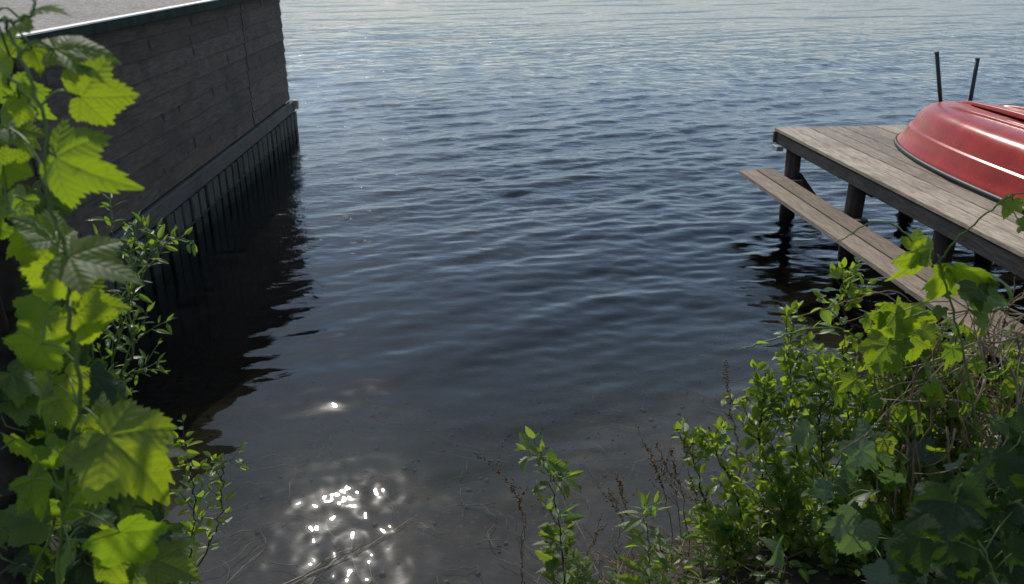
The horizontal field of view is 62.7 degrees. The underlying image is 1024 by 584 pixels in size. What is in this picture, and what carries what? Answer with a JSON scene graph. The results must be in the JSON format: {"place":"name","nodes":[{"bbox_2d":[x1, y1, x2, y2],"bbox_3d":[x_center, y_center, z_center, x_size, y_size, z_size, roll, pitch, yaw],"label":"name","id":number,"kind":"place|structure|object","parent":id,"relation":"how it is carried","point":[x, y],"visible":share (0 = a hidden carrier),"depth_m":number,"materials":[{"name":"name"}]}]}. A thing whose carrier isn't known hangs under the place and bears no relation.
{"place":"outdoors","nodes":[
{"label":"outdoors","id":0,"kind":"place"},
{"bbox_2d":[26,0,1023,583],"bbox_3d":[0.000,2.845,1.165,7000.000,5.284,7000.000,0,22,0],"label":"ground","id":1,"kind":"structure","parent":0,"point":[472,308],"depth_m":7.79,"materials":[{"name":"liquid"}]},
{"bbox_2d":[0,103,30,583],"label":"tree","id":2,"kind":"object","parent":1,"relation":"on","point":[13,465],"visible":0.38,"depth_m":1.52,"materials":[{"name":"green plant"}]},
{"bbox_2d":[0,180,191,583],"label":"hop vine","id":3,"kind":"object","parent":1,"relation":"on","point":[79,570],"visible":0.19,"depth_m":1.60,"materials":[{"name":"green plant"}]},
{"bbox_2d":[0,0,201,583],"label":"hop vine","id":4,"kind":"object","parent":1,"relation":"on","point":[114,450],"visible":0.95,"depth_m":1.07,"materials":[{"name":"green plant"}]},
{"bbox_2d":[85,193,131,357],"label":"shrub","id":5,"kind":"object","parent":1,"relation":"on","point":[105,218],"visible":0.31,"depth_m":1.86,"materials":[{"name":"green plant"}]},
{"bbox_2d":[93,211,156,373],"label":"shrub","id":6,"kind":"object","parent":1,"relation":"on","point":[129,242],"visible":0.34,"depth_m":2.07,"materials":[{"name":"green plant"}]},
{"bbox_2d":[93,338,170,398],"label":"shrub","id":7,"kind":"object","parent":1,"relation":"on","point":[145,370],"visible":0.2,"depth_m":2.12,"materials":[{"name":"green plant"}]},
{"bbox_2d":[101,215,196,394],"bbox_3d":[-0.898,0.462,2.241,0.359,1.401,0.145,3,22,7],"label":"shrub","id":8,"kind":"object","parent":1,"relation":"on","point":[131,326],"visible":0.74,"depth_m":2.04,"materials":[{"name":"green plant"}]},
{"bbox_2d":[0,0,307,397],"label":"boathouse","id":9,"kind":"object","parent":1,"relation":"on","point":[203,130],"visible":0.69,"depth_m":6.62,"materials":[{"name":"grey wood"}]},
{"bbox_2d":[170,414,218,583],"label":"shrub","id":10,"kind":"object","parent":1,"relation":"on","point":[192,528],"visible":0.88,"depth_m":2.69,"materials":[{"name":"green plant"}]},
{"bbox_2d":[188,441,248,583],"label":"shrub","id":11,"kind":"object","parent":1,"relation":"on","point":[215,481],"visible":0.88,"depth_m":2.75,"materials":[{"name":"green plant"}]},
{"bbox_2d":[0,393,1003,583],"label":"ground cover","id":12,"kind":"object","parent":1,"relation":"on","point":[803,572],"visible":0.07,"depth_m":2.73,"materials":[{"name":"green plant"}]},
{"bbox_2d":[475,437,548,583],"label":"dry stalk","id":13,"kind":"object","parent":1,"relation":"on","point":[513,490],"visible":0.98,"depth_m":2.75,"materials":[{"name":"brown plant"}]},
{"bbox_2d":[516,512,526,583],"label":"dry stalk","id":14,"kind":"object","parent":1,"relation":"on","point":[521,557],"visible":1,"depth_m":2.79,"materials":[{"name":"brown plant"}]},
{"bbox_2d":[174,321,872,583],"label":"water weeds","id":15,"kind":"object","parent":1,"relation":"on","point":[380,474],"visible":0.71,"depth_m":4.02,"materials":[{"name":"green plant"}]},
{"bbox_2d":[176,305,880,583],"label":"pebbles","id":16,"kind":"object","parent":1,"relation":"on","point":[446,581],"visible":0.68,"depth_m":4.33,"materials":[{"name":"grey stone"}]},
{"bbox_2d":[514,426,584,583],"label":"herb","id":17,"kind":"object","parent":1,"relation":"on","point":[555,467],"visible":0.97,"depth_m":2.81,"materials":[{"name":"green plant"}]},
{"bbox_2d":[564,546,600,583],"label":"herb","id":18,"kind":"object","parent":1,"relation":"on","point":[585,569],"visible":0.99,"depth_m":2.69,"materials":[{"name":"green plant"}]},
{"bbox_2d":[581,513,606,573],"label":"dry stalk","id":19,"kind":"object","parent":1,"relation":"on","point":[597,532],"visible":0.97,"depth_m":2.81,"materials":[{"name":"brown plant"}]},
{"bbox_2d":[591,476,623,572],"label":"dry stalk","id":20,"kind":"object","parent":1,"relation":"on","point":[612,505],"visible":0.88,"depth_m":2.90,"materials":[{"name":"brown plant"}]},
{"bbox_2d":[613,472,651,573],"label":"dry stalk","id":21,"kind":"object","parent":1,"relation":"on","point":[620,484],"visible":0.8,"depth_m":2.83,"materials":[{"name":"brown plant"}]},
{"bbox_2d":[614,490,679,583],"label":"herb","id":22,"kind":"object","parent":1,"relation":"on","point":[655,535],"visible":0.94,"depth_m":2.70,"materials":[{"name":"green plant"}]},
{"bbox_2d":[635,424,672,562],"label":"dry stalk","id":23,"kind":"object","parent":1,"relation":"on","point":[658,476],"visible":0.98,"depth_m":2.92,"materials":[{"name":"brown plant"}]},
{"bbox_2d":[648,436,681,554],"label":"dry stalk","id":24,"kind":"object","parent":1,"relation":"on","point":[664,462],"visible":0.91,"depth_m":2.97,"materials":[{"name":"brown plant"}]},
{"bbox_2d":[662,442,694,556],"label":"dry stalk","id":25,"kind":"object","parent":1,"relation":"on","point":[675,473],"visible":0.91,"depth_m":2.92,"materials":[{"name":"brown plant"}]},
{"bbox_2d":[681,426,710,550],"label":"dry stalk","id":26,"kind":"object","parent":1,"relation":"on","point":[691,477],"visible":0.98,"depth_m":2.84,"materials":[{"name":"brown plant"}]},
{"bbox_2d":[676,514,725,583],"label":"herb","id":27,"kind":"object","parent":1,"relation":"on","point":[715,523],"visible":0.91,"depth_m":2.71,"materials":[{"name":"green plant"}]},
{"bbox_2d":[672,416,730,550],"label":"shrub","id":28,"kind":"object","parent":1,"relation":"on","point":[683,427],"visible":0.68,"depth_m":2.86,"materials":[{"name":"green plant"}]},
{"bbox_2d":[690,416,766,525],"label":"shrub","id":29,"kind":"object","parent":1,"relation":"on","point":[731,481],"visible":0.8,"depth_m":2.88,"materials":[{"name":"green plant"}]},
{"bbox_2d":[702,492,757,576],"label":"shrub","id":30,"kind":"object","parent":1,"relation":"on","point":[735,537],"visible":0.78,"depth_m":2.74,"materials":[{"name":"green plant"}]},
{"bbox_2d":[722,360,742,508],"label":"dry stalk","id":31,"kind":"object","parent":1,"relation":"on","point":[730,398],"visible":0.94,"depth_m":2.85,"materials":[{"name":"brown plant"}]},
{"bbox_2d":[465,389,1004,583],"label":"dry litter","id":32,"kind":"object","parent":1,"relation":"on","point":[678,551],"visible":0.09,"depth_m":2.84,"materials":[{"name":"brown plant"}]},
{"bbox_2d":[721,359,800,544],"bbox_3d":[0.859,0.681,3.000,0.259,0.997,0.295,18,28,37],"label":"shrub","id":33,"kind":"object","parent":1,"relation":"on","point":[767,397],"visible":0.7,"depth_m":2.85,"materials":[{"name":"green plant"}]},
{"bbox_2d":[733,431,819,557],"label":"shrub","id":34,"kind":"object","parent":1,"relation":"on","point":[790,507],"visible":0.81,"depth_m":2.79,"materials":[{"name":"green plant"}]},
{"bbox_2d":[753,300,823,524],"bbox_3d":[0.997,0.580,3.010,0.280,1.175,0.321,0,22,0],"label":"shrub","id":35,"kind":"object","parent":1,"relation":"on","point":[790,364],"visible":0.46,"depth_m":2.83,"materials":[{"name":"green plant"}]},
{"bbox_2d":[781,352,855,544],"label":"shrub","id":36,"kind":"object","parent":1,"relation":"on","point":[820,380],"visible":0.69,"depth_m":2.70,"materials":[{"name":"green plant"}]},
{"bbox_2d":[740,321,905,520],"bbox_3d":[0.978,0.478,2.681,0.570,0.863,0.078,0,22,0],"label":"creeper","id":37,"kind":"object","parent":1,"relation":"on","point":[766,341],"visible":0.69,"depth_m":2.54,"materials":[{"name":"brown plant"}]},
{"bbox_2d":[801,473,884,575],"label":"shrub","id":38,"kind":"object","parent":1,"relation":"on","point":[822,513],"visible":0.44,"depth_m":2.60,"materials":[{"name":"green plant"}]},
{"bbox_2d":[810,257,883,500],"bbox_3d":[1.137,0.501,2.899,0.320,1.317,0.283,0,22,0],"label":"shrub","id":39,"kind":"object","parent":1,"relation":"on","point":[842,273],"visible":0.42,"depth_m":2.73,"materials":[{"name":"green plant"}]},
{"bbox_2d":[792,290,929,421],"bbox_3d":[1.080,0.429,2.668,0.482,0.943,0.049,0,22,0],"label":"creeper","id":40,"kind":"object","parent":1,"relation":"on","point":[825,315],"visible":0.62,"depth_m":2.50,"materials":[{"name":"green plant"}]},
{"bbox_2d":[827,387,905,530],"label":"shrub","id":41,"kind":"object","parent":1,"relation":"on","point":[868,476],"visible":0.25,"depth_m":2.69,"materials":[{"name":"green plant"}]},
{"bbox_2d":[739,125,1023,360],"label":"jetty","id":42,"kind":"object","parent":1,"relation":"on","point":[869,161],"visible":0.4,"depth_m":5.63,"materials":[{"name":"grey wood"}]},
{"bbox_2d":[893,101,1023,212],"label":"rowing boat","id":43,"kind":"object","parent":42,"relation":"on","point":[977,147],"visible":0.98,"depth_m":5.49,"materials":[{"name":"paint"}]},
{"bbox_2d":[758,273,1013,583],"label":"hop vine","id":44,"kind":"object","parent":1,"relation":"on","point":[849,529],"visible":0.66,"depth_m":2.20,"materials":[{"name":"green plant"}]},
{"bbox_2d":[851,324,933,520],"bbox_3d":[1.285,0.593,2.901,0.305,1.052,0.300,0,22,0],"label":"shrub","id":45,"kind":"object","parent":1,"relation":"on","point":[879,385],"visible":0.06,"depth_m":2.83,"materials":[{"name":"green plant"}]},
{"bbox_2d":[789,284,1023,557],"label":"dead stems","id":46,"kind":"object","parent":1,"relation":"on","point":[983,347],"visible":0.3,"depth_m":2.39,"materials":[{"name":"brown plant"}]},
{"bbox_2d":[868,306,952,511],"bbox_3d":[1.262,0.529,2.666,0.323,1.077,0.274,0,22,0],"label":"shrub","id":47,"kind":"object","parent":1,"relation":"on","point":[905,373],"visible":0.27,"depth_m":2.54,"materials":[{"name":"green plant"}]},
{"bbox_2d":[826,192,1023,563],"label":"hop vine","id":48,"kind":"object","parent":1,"relation":"on","point":[891,338],"visible":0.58,"depth_m":2.18,"materials":[{"name":"green plant"}]},
{"bbox_2d":[894,347,969,484],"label":"shrub","id":49,"kind":"object","parent":1,"relation":"on","point":[936,436],"visible":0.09,"depth_m":2.61,"materials":[{"name":"green plant"}]},
{"bbox_2d":[880,403,1023,583],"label":"hop vine","id":50,"kind":"object","parent":1,"relation":"on","point":[943,529],"visible":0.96,"depth_m":1.68,"materials":[{"name":"green plant"}]},
{"bbox_2d":[920,320,995,488],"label":"shrub","id":51,"kind":"object","parent":1,"relation":"on","point":[969,339],"visible":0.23,"depth_m":2.46,"materials":[{"name":"green plant"}]},
{"bbox_2d":[924,441,999,513],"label":"shrub","id":52,"kind":"object","parent":1,"relation":"on","point":[988,492],"visible":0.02,"depth_m":2.51,"materials":[{"name":"green plant"}]},
{"bbox_2d":[969,336,1023,521],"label":"shrub","id":53,"kind":"object","parent":1,"relation":"on","point":[1011,355],"visible":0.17,"depth_m":2.38,"materials":[{"name":"green plant"}]},
{"bbox_2d":[980,257,1023,445],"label":"dry stalk","id":54,"kind":"object","parent":1,"relation":"on","point":[1008,308],"visible":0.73,"depth_m":2.30,"materials":[{"name":"brown plant"}]},
{"bbox_2d":[221,0,1023,295],"bbox_3d":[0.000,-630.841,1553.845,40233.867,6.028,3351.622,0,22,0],"label":"water","id":55,"kind":"structure","parent":0,"point":[717,17],"depth_m":18.01,"materials":[{"name":"blue liquid"}]},
{"bbox_2d":[226,547,265,583],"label":"floating twig","id":56,"kind":"object","parent":55,"relation":"in","point":[245,564],"visible":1,"depth_m":3.13,"materials":[{"name":"brown wood"}]},
{"bbox_2d":[284,546,355,583],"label":"floating twig","id":57,"kind":"object","parent":55,"relation":"on","point":[318,565],"visible":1,"depth_m":3.08,"materials":[{"name":"brown wood"}]},
{"bbox_2d":[293,517,413,583],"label":"floating twig","id":58,"kind":"object","parent":55,"relation":"on","point":[348,554],"visible":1,"depth_m":3.13,"materials":[{"name":"brown wood"}]},
{"bbox_2d":[934,51,942,101],"bbox_3d":[3.533,-1.653,6.913,0.214,0.636,0.074,0,22,0],"label":"mooring pole","id":59,"kind":"object","parent":55,"relation":"in","point":[938,75],"visible":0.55,"depth_m":6.87,"materials":[{"name":"metal"}]},
{"bbox_2d":[968,58,979,100],"bbox_3d":[3.813,-1.640,6.954,0.068,0.574,0.070,7,23,15],"label":"mooring pole","id":60,"kind":"object","parent":55,"relation":"in","point":[974,77],"visible":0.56,"depth_m":6.91,"materials":[{"name":"metal"}]}
]}

